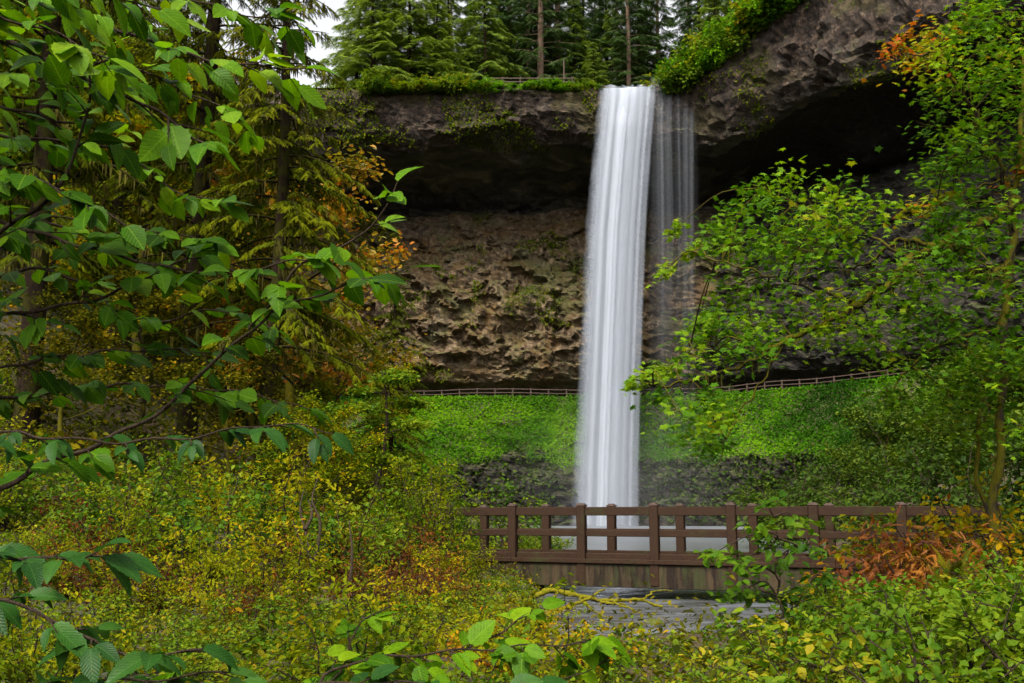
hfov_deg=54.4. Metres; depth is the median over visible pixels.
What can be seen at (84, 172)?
hemlock tree
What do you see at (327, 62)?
young fir tree
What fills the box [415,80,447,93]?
rim bush
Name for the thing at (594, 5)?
fir tree
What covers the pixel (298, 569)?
golden shrub
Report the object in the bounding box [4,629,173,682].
berry bush
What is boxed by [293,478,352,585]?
bare sapling
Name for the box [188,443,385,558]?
golden shrub
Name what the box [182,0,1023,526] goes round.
cliff
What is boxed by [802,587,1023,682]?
berry bush
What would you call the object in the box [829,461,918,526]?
dark shrub
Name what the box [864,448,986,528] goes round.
dark shrub
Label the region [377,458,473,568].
golden shrub
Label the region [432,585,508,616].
green shrub
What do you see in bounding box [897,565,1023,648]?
berry bush
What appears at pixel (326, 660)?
berry bush
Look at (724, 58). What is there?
rim bush
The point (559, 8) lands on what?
fir tree
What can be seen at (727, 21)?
rim bush
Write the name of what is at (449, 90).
rim bush
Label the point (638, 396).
trail fence
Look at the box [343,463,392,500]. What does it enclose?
maple tree
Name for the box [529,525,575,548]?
green shrub
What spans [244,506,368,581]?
russet shrub
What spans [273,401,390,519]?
maple tree
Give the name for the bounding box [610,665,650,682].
berry bush
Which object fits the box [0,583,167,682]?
golden shrub
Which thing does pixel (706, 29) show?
rim bush
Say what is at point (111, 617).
berry bush
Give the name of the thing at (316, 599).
berry bush
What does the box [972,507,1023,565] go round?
dark shrub
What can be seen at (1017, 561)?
berry bush
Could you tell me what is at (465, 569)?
green shrub
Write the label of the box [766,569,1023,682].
berry bush
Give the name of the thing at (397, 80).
rim bush
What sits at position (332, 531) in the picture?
green shrub
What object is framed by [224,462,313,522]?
golden shrub
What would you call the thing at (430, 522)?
golden shrub
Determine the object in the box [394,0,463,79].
young fir tree
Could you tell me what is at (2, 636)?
berry bush
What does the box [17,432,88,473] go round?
golden shrub
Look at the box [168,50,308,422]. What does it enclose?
hemlock tree
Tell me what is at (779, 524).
dark shrub
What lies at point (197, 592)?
golden shrub
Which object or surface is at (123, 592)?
golden shrub
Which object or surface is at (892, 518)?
yellow shrub
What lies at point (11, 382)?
golden shrub
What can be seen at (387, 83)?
rim bush
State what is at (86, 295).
bigleaf maple tree
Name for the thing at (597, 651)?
salmonberry bush
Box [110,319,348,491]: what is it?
maple tree
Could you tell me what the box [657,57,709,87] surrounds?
rim bush
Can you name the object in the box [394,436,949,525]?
foot brush
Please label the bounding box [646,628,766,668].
berry bush
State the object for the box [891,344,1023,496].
maple tree
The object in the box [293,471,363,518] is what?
golden shrub
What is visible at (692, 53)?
rim bush
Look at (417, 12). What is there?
young fir tree
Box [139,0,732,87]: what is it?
sky
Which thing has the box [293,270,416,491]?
bigleaf maple tree
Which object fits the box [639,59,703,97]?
rim bush
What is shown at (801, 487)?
dark shrub
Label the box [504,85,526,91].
rim bush
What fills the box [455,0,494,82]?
young fir tree
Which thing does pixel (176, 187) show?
hemlock tree
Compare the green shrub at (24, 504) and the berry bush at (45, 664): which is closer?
the berry bush at (45, 664)
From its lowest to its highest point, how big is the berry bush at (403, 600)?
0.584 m
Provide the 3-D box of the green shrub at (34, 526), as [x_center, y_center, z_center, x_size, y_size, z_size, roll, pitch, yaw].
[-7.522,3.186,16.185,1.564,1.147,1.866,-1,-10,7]
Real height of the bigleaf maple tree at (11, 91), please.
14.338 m
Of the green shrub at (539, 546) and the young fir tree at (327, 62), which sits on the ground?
the green shrub at (539, 546)
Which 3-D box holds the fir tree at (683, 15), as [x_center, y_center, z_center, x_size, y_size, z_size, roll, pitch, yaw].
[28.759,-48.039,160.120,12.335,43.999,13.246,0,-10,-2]
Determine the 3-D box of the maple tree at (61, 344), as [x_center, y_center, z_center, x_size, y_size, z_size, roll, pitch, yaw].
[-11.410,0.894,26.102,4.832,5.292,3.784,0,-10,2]
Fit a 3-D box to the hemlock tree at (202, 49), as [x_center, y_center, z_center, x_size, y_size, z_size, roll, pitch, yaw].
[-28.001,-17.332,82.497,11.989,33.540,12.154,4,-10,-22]
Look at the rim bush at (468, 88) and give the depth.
117.69 m
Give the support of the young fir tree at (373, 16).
on the plateau
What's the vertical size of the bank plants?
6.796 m
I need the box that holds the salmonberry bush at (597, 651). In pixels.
[151,597,631,682]
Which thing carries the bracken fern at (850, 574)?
on the ground
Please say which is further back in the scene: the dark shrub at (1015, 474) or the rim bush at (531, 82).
the rim bush at (531, 82)
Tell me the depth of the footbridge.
19.39 m
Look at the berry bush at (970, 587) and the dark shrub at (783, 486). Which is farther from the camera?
the dark shrub at (783, 486)
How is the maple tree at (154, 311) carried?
on the ground
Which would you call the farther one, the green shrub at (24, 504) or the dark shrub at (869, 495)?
the dark shrub at (869, 495)
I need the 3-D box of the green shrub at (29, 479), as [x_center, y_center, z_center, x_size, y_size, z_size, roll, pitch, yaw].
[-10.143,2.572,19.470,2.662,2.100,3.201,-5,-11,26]
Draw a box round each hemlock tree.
[0,0,185,448]
[0,0,207,369]
[0,2,103,296]
[6,0,154,266]
[59,0,306,467]
[75,0,244,357]
[134,5,225,270]
[140,0,404,499]
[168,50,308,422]
[172,39,293,383]
[183,27,260,308]
[348,232,444,514]
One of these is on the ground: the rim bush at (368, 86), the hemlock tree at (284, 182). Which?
the hemlock tree at (284, 182)
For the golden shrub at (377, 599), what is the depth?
9.49 m
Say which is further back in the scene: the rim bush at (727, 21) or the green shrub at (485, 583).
the rim bush at (727, 21)
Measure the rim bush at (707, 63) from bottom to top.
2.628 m
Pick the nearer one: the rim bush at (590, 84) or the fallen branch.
the fallen branch
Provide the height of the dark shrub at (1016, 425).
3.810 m
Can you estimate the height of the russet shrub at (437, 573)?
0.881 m
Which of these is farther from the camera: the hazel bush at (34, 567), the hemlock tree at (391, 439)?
the hemlock tree at (391, 439)
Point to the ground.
(120, 406)
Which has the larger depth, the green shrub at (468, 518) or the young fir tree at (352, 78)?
the young fir tree at (352, 78)
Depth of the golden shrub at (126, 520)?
13.79 m
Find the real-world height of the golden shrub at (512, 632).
0.744 m
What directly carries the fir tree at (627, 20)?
on the plateau
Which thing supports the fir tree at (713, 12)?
on the plateau
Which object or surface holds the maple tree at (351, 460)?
on the ground
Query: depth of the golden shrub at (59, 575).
12.28 m
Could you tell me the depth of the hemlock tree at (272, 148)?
73.92 m
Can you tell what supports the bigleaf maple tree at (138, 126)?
on the ground
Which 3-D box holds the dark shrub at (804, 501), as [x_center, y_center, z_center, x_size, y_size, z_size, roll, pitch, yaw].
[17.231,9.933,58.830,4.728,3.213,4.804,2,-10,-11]
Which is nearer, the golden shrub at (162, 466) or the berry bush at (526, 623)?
the berry bush at (526, 623)
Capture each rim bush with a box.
[355,65,388,94]
[360,67,401,92]
[377,80,394,85]
[377,84,405,94]
[390,76,404,89]
[393,80,411,89]
[398,75,428,93]
[407,70,434,83]
[408,78,439,89]
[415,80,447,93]
[434,71,457,87]
[437,67,470,94]
[452,75,492,92]
[475,72,504,89]
[486,88,500,92]
[490,79,517,87]
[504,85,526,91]
[508,82,529,86]
[520,78,566,87]
[523,83,546,90]
[535,77,563,87]
[546,84,570,91]
[557,80,587,86]
[563,82,588,91]
[568,80,596,87]
[583,80,602,86]
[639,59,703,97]
[652,49,702,80]
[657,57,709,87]
[661,50,693,66]
[669,28,722,63]
[671,49,723,78]
[686,30,738,72]
[688,23,755,61]
[691,6,765,42]
[692,42,734,65]
[707,0,770,26]
[718,15,731,28]
[723,0,782,37]
[726,0,808,33]
[735,0,805,22]
[754,0,801,12]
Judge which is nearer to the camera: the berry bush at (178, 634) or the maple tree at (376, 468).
the berry bush at (178, 634)
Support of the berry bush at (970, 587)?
on the ground
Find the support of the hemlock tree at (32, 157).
on the ground
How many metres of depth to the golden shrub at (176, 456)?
27.75 m
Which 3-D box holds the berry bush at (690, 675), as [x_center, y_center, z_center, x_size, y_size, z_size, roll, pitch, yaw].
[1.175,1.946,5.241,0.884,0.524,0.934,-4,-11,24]
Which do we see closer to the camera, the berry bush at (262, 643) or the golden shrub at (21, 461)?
the berry bush at (262, 643)
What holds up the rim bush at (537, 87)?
on the cliff
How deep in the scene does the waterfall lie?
111.57 m
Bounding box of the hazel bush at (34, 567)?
[0,423,354,682]
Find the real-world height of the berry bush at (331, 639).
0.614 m
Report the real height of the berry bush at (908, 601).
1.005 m
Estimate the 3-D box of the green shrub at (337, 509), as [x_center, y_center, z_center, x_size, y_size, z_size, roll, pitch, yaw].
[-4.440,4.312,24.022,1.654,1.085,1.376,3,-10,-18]
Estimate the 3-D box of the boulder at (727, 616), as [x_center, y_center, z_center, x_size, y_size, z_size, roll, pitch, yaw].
[3.373,4.329,15.489,0.316,0.182,0.251,-4,-10,20]
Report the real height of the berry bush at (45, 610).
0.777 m
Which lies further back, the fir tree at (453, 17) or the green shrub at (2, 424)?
the fir tree at (453, 17)
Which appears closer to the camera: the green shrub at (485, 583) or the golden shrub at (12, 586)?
the golden shrub at (12, 586)
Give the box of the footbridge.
[443,501,1004,592]
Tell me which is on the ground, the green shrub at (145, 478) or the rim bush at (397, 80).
the green shrub at (145, 478)
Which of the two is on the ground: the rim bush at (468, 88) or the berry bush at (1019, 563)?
the berry bush at (1019, 563)
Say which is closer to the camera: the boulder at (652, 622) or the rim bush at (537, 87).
the boulder at (652, 622)
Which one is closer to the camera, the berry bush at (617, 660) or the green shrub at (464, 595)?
the berry bush at (617, 660)
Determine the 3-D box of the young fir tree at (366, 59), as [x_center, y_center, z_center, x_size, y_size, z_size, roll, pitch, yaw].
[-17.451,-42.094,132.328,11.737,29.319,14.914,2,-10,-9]
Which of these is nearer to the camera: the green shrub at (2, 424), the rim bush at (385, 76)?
the green shrub at (2, 424)
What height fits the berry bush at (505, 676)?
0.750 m
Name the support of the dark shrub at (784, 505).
on the ground
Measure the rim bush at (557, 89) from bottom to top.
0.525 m
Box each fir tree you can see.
[310,0,381,87]
[321,0,420,87]
[329,35,354,85]
[338,0,421,86]
[359,0,459,81]
[369,1,419,62]
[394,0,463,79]
[401,0,474,80]
[429,0,481,78]
[433,0,465,48]
[446,0,530,83]
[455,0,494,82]
[461,0,483,73]
[461,0,534,82]
[487,0,530,80]
[490,24,524,82]
[500,0,558,83]
[500,0,582,83]
[518,1,552,79]
[523,0,603,83]
[549,0,610,83]
[564,0,608,80]
[572,0,615,69]
[580,0,626,87]
[581,42,611,86]
[590,8,635,86]
[595,0,659,87]
[600,0,634,83]
[601,0,676,87]
[632,0,683,72]
[655,0,726,74]
[667,0,701,59]
[690,0,731,43]
[691,0,729,30]
[716,0,746,24]
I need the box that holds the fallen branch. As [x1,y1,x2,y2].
[529,587,672,617]
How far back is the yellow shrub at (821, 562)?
13.95 m
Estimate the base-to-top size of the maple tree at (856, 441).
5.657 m
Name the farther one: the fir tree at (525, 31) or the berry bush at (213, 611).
the fir tree at (525, 31)
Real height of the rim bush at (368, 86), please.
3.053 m
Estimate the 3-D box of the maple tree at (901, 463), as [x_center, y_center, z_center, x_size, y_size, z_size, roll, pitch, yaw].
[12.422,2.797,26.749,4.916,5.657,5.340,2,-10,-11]
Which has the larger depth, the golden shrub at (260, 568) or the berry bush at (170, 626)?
the golden shrub at (260, 568)
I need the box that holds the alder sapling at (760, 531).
[694,490,847,639]
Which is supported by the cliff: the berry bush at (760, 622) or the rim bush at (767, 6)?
the rim bush at (767, 6)
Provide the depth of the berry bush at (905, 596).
10.36 m
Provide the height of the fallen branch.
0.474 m
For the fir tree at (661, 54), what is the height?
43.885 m
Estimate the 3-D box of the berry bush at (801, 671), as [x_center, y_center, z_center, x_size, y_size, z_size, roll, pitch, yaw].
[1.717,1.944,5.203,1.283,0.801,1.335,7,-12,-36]
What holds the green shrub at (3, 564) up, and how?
on the ground
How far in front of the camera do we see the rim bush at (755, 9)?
108.26 m
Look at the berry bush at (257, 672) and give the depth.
6.49 m
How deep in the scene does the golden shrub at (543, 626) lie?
9.31 m
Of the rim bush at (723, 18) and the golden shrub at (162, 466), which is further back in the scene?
the rim bush at (723, 18)
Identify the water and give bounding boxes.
[531,526,845,637]
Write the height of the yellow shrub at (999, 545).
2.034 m
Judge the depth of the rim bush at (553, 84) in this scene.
117.27 m
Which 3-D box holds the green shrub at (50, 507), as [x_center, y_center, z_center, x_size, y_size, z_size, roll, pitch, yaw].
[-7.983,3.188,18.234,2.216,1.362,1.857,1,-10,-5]
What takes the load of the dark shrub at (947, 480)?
on the ground
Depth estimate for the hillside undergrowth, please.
35.14 m
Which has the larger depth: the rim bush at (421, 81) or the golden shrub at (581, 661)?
the rim bush at (421, 81)
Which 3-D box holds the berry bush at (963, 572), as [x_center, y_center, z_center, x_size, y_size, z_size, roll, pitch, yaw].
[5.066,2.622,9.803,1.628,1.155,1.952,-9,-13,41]
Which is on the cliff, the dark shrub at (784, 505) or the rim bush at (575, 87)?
the rim bush at (575, 87)
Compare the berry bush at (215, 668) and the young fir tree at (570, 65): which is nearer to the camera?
the berry bush at (215, 668)
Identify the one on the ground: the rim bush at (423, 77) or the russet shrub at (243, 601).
the russet shrub at (243, 601)
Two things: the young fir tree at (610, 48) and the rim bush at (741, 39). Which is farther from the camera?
the young fir tree at (610, 48)
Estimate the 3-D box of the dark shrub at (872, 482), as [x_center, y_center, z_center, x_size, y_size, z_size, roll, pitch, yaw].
[8.700,3.250,22.584,4.808,3.810,4.034,-8,-13,40]
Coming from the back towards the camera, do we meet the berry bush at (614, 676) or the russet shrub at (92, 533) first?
the russet shrub at (92, 533)
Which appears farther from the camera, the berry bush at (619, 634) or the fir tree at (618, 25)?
the fir tree at (618, 25)
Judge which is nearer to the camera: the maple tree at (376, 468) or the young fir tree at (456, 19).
the maple tree at (376, 468)
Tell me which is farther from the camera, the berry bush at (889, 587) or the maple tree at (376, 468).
the maple tree at (376, 468)
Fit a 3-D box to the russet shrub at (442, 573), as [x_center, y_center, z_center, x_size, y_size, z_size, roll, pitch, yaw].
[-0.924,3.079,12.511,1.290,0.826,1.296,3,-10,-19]
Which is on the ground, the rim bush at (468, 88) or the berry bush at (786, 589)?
the berry bush at (786, 589)
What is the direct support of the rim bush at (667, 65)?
on the cliff
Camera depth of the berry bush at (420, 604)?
8.39 m
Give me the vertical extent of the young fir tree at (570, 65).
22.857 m
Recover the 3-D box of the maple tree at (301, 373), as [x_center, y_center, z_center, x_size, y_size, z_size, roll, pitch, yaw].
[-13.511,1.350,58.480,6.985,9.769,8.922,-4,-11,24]
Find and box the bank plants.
[0,359,1017,682]
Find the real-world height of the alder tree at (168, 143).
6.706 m
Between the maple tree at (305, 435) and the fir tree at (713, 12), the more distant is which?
the fir tree at (713, 12)
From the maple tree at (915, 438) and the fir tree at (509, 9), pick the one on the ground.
the maple tree at (915, 438)
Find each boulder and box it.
[646,619,664,626]
[720,614,738,620]
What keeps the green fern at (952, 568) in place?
on the ground
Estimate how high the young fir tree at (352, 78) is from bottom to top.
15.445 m
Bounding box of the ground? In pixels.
[0,102,1022,682]
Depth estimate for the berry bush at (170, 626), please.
8.00 m
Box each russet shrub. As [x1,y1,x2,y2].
[0,516,150,600]
[21,495,180,571]
[33,466,166,538]
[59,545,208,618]
[196,566,317,629]
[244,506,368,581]
[316,541,418,607]
[334,551,443,615]
[347,507,471,576]
[375,546,483,602]
[396,555,492,609]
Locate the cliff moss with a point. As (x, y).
(348, 138)
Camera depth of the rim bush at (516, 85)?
118.03 m
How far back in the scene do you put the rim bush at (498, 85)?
118.27 m
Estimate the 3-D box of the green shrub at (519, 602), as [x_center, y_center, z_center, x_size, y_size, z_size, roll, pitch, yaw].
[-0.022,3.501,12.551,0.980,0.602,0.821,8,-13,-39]
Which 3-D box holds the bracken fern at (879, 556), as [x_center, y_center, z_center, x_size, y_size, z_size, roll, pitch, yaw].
[4.845,2.828,11.885,2.072,1.802,2.141,1,-10,-6]
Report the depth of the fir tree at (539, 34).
135.67 m
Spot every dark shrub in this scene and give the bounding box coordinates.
[726,440,855,548]
[758,482,840,529]
[759,485,831,540]
[764,455,849,525]
[772,472,837,505]
[788,403,1019,549]
[800,516,919,569]
[818,452,946,553]
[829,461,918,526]
[831,409,1023,556]
[859,465,898,505]
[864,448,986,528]
[918,415,1023,549]
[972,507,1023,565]
[988,404,1023,507]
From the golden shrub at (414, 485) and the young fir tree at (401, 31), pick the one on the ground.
the golden shrub at (414, 485)
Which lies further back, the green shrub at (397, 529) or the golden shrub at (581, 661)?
the green shrub at (397, 529)
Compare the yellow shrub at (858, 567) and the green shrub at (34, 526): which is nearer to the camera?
the yellow shrub at (858, 567)
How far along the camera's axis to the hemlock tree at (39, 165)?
27.93 m
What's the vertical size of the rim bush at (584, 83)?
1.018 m
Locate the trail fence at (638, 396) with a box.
[380,362,948,398]
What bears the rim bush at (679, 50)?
on the cliff
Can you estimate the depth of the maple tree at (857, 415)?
34.04 m
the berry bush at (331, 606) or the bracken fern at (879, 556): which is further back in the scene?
the bracken fern at (879, 556)
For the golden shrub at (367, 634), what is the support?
on the ground
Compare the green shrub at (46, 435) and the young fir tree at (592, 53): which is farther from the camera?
the young fir tree at (592, 53)
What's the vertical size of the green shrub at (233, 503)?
2.100 m
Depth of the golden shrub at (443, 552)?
16.65 m
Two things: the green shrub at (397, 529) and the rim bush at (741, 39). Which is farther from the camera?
the rim bush at (741, 39)
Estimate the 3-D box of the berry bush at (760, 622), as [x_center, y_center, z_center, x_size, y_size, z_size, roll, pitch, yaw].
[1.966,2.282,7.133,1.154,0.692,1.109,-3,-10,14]
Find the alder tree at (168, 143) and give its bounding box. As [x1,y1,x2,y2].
[0,0,441,517]
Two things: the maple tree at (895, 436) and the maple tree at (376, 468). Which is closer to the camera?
the maple tree at (895, 436)
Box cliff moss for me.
[304,0,917,389]
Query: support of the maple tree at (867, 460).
on the ground
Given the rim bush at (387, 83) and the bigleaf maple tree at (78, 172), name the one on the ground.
the bigleaf maple tree at (78, 172)
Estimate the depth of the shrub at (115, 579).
11.07 m
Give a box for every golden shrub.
[0,350,84,423]
[0,416,45,522]
[0,527,55,620]
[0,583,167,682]
[4,517,62,585]
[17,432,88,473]
[32,404,130,465]
[35,538,114,598]
[50,480,163,582]
[66,448,127,487]
[79,550,209,618]
[103,510,264,607]
[115,434,212,530]
[132,440,244,503]
[148,492,232,547]
[169,552,291,625]
[177,456,287,527]
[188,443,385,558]
[204,526,300,592]
[210,514,350,611]
[222,568,472,682]
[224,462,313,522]
[227,495,299,540]
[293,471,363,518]
[297,494,383,552]
[330,558,463,639]
[357,458,438,548]
[362,455,465,549]
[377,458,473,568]
[401,479,482,566]
[401,520,495,582]
[419,582,570,674]
[437,572,660,682]
[473,577,587,638]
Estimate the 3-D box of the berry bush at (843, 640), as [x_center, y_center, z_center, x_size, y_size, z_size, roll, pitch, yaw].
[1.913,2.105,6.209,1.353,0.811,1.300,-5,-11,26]
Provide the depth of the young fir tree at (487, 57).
132.43 m
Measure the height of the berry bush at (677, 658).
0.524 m
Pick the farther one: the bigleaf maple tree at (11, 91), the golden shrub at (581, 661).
the bigleaf maple tree at (11, 91)
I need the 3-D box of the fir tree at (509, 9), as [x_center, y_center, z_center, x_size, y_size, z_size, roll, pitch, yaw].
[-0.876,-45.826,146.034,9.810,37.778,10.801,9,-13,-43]
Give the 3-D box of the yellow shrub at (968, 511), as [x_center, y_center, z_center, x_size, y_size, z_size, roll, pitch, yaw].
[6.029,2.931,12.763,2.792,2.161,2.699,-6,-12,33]
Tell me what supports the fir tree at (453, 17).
on the plateau
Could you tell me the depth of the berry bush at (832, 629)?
8.00 m
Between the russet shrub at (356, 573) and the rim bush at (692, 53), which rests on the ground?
the russet shrub at (356, 573)
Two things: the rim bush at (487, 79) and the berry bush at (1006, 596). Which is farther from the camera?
the rim bush at (487, 79)
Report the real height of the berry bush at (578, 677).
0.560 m
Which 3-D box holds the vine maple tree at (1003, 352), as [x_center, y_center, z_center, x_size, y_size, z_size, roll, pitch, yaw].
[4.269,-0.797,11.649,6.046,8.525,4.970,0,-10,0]
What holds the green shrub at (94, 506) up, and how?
on the ground
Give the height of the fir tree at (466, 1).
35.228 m
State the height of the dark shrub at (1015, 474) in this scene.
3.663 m
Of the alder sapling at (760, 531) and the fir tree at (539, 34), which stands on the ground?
the alder sapling at (760, 531)
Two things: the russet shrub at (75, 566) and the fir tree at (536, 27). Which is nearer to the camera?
the russet shrub at (75, 566)
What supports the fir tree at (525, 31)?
on the plateau
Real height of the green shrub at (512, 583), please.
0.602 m
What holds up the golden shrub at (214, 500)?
on the ground
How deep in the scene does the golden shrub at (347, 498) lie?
22.00 m
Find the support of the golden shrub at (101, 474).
on the ground
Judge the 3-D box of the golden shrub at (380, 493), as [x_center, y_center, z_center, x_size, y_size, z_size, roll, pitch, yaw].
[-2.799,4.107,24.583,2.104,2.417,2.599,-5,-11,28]
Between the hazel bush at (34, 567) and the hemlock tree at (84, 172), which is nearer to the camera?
the hazel bush at (34, 567)
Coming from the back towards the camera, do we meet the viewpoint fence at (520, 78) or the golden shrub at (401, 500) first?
the viewpoint fence at (520, 78)
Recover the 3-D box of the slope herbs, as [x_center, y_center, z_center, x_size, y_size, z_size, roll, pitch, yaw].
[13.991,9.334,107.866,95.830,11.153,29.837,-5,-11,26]
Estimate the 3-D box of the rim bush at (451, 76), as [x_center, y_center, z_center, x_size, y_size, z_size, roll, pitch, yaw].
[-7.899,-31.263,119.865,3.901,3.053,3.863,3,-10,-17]
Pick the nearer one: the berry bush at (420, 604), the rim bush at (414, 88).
the berry bush at (420, 604)
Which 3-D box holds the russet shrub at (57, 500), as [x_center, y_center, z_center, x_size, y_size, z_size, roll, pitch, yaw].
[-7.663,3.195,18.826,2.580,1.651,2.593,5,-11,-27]
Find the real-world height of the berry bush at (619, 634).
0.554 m
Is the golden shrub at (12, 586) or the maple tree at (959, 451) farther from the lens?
the maple tree at (959, 451)
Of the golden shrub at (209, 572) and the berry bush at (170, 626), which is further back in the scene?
the golden shrub at (209, 572)
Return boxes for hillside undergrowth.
[0,102,439,521]
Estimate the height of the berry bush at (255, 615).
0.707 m
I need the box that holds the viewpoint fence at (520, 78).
[483,59,574,83]
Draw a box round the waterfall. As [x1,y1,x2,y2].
[582,87,649,525]
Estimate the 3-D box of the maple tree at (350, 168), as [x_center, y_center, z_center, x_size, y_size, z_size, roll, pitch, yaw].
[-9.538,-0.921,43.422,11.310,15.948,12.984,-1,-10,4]
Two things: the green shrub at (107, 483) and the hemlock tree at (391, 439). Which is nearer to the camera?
the green shrub at (107, 483)
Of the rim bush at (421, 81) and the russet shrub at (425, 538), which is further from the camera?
the rim bush at (421, 81)
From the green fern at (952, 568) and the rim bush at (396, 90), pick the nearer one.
the green fern at (952, 568)
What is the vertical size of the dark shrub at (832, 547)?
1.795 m
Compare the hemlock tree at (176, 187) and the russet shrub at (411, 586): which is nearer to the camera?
the russet shrub at (411, 586)
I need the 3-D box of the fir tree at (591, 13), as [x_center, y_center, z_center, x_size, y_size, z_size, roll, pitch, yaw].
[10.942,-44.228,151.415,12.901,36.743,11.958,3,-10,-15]
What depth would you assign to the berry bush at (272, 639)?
8.16 m
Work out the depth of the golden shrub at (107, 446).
27.05 m
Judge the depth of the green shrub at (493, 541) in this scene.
26.39 m
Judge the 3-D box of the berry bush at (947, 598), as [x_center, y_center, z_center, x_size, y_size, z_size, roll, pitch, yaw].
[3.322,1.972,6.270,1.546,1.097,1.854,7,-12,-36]
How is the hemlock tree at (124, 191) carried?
on the ground
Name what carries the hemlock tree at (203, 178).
on the ground
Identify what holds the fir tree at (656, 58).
on the plateau
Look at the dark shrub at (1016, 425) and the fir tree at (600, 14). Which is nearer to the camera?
the dark shrub at (1016, 425)
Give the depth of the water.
19.10 m
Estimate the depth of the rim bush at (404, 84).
118.41 m
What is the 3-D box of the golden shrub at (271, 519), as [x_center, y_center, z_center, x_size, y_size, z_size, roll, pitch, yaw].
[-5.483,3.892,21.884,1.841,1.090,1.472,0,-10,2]
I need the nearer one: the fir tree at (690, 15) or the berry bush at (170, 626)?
the berry bush at (170, 626)
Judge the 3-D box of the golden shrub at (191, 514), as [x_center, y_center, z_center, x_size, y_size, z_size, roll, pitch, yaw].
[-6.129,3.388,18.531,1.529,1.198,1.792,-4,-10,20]
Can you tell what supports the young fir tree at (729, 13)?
on the plateau
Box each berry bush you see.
[0,602,99,666]
[0,609,89,649]
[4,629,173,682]
[32,587,176,640]
[70,614,263,681]
[88,601,210,659]
[115,631,267,682]
[137,624,297,678]
[148,586,280,642]
[163,645,316,682]
[184,593,333,657]
[203,662,254,682]
[242,593,385,642]
[248,583,340,628]
[252,610,378,657]
[269,603,421,670]
[280,636,468,682]
[342,624,529,682]
[383,588,522,657]
[388,584,483,628]
[474,603,561,635]
[528,642,657,682]
[538,628,641,682]
[559,615,667,666]
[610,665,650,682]
[630,630,769,682]
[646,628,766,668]
[651,648,768,682]
[669,660,788,682]
[706,599,835,662]
[706,607,864,680]
[713,607,933,682]
[730,624,983,682]
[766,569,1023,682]
[768,568,1023,682]
[769,574,865,631]
[783,572,927,634]
[787,570,926,649]
[790,607,1005,663]
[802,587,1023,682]
[834,583,973,616]
[848,569,1011,632]
[860,584,1023,682]
[862,578,1023,682]
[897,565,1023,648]
[900,576,1019,632]
[902,566,1023,680]
[920,544,1023,605]
[940,548,1021,607]
[980,554,1023,622]
[985,551,1023,587]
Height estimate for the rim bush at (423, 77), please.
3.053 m
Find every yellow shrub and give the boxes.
[775,522,972,616]
[791,541,930,612]
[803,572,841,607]
[817,501,1023,582]
[870,485,1023,584]
[885,461,1023,590]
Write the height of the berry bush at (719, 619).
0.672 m
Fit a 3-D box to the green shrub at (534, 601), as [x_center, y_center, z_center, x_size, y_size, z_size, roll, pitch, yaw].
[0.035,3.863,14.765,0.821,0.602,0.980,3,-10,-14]
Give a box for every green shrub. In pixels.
[0,417,23,451]
[0,429,73,503]
[0,441,91,532]
[0,444,77,517]
[0,502,97,561]
[0,536,53,578]
[15,478,149,541]
[40,459,126,519]
[44,442,215,563]
[99,451,312,572]
[104,446,219,510]
[276,482,407,582]
[294,501,360,529]
[315,491,445,570]
[413,488,496,551]
[427,575,492,608]
[431,477,546,551]
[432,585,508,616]
[443,559,478,579]
[452,564,504,594]
[465,580,525,611]
[475,563,522,593]
[496,594,544,627]
[497,580,542,610]
[518,518,562,548]
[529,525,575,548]
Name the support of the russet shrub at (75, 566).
on the ground
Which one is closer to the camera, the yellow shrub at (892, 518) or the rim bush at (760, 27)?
the yellow shrub at (892, 518)
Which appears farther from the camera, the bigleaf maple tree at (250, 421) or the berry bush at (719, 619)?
the bigleaf maple tree at (250, 421)
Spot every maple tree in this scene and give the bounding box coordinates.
[0,0,190,297]
[0,3,93,170]
[0,19,190,317]
[0,285,167,472]
[3,36,279,397]
[46,230,231,465]
[88,139,311,427]
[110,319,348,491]
[144,182,316,444]
[170,140,427,494]
[212,293,357,421]
[233,389,359,511]
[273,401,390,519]
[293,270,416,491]
[306,366,461,525]
[327,446,374,482]
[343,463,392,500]
[618,0,1023,583]
[796,381,962,497]
[832,411,946,484]
[833,391,965,492]
[836,434,881,491]
[840,435,934,483]
[861,337,1023,475]
[861,352,1023,502]
[886,362,1023,479]
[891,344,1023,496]
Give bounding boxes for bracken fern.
[818,502,1019,604]
[833,561,965,604]
[862,532,1019,588]
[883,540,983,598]
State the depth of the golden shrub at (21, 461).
17.24 m
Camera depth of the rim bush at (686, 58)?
115.90 m
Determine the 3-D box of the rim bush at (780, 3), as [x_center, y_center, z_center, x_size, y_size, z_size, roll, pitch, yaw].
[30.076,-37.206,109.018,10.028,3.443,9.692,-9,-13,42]
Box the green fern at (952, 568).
[912,545,993,598]
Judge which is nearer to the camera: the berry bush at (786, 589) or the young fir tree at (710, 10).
the berry bush at (786, 589)
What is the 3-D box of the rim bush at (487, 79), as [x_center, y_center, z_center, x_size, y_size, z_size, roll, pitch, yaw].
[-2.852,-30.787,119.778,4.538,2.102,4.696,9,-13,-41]
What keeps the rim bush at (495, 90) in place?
on the cliff
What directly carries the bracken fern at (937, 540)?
on the ground
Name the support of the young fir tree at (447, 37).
on the plateau
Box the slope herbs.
[304,369,968,477]
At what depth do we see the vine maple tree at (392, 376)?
29.07 m
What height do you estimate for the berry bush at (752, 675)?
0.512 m
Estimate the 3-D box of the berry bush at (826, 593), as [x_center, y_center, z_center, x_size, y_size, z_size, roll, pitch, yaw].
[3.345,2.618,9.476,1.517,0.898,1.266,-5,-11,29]
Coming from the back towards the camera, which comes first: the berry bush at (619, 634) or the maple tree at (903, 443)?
the maple tree at (903, 443)
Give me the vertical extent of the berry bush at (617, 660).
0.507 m

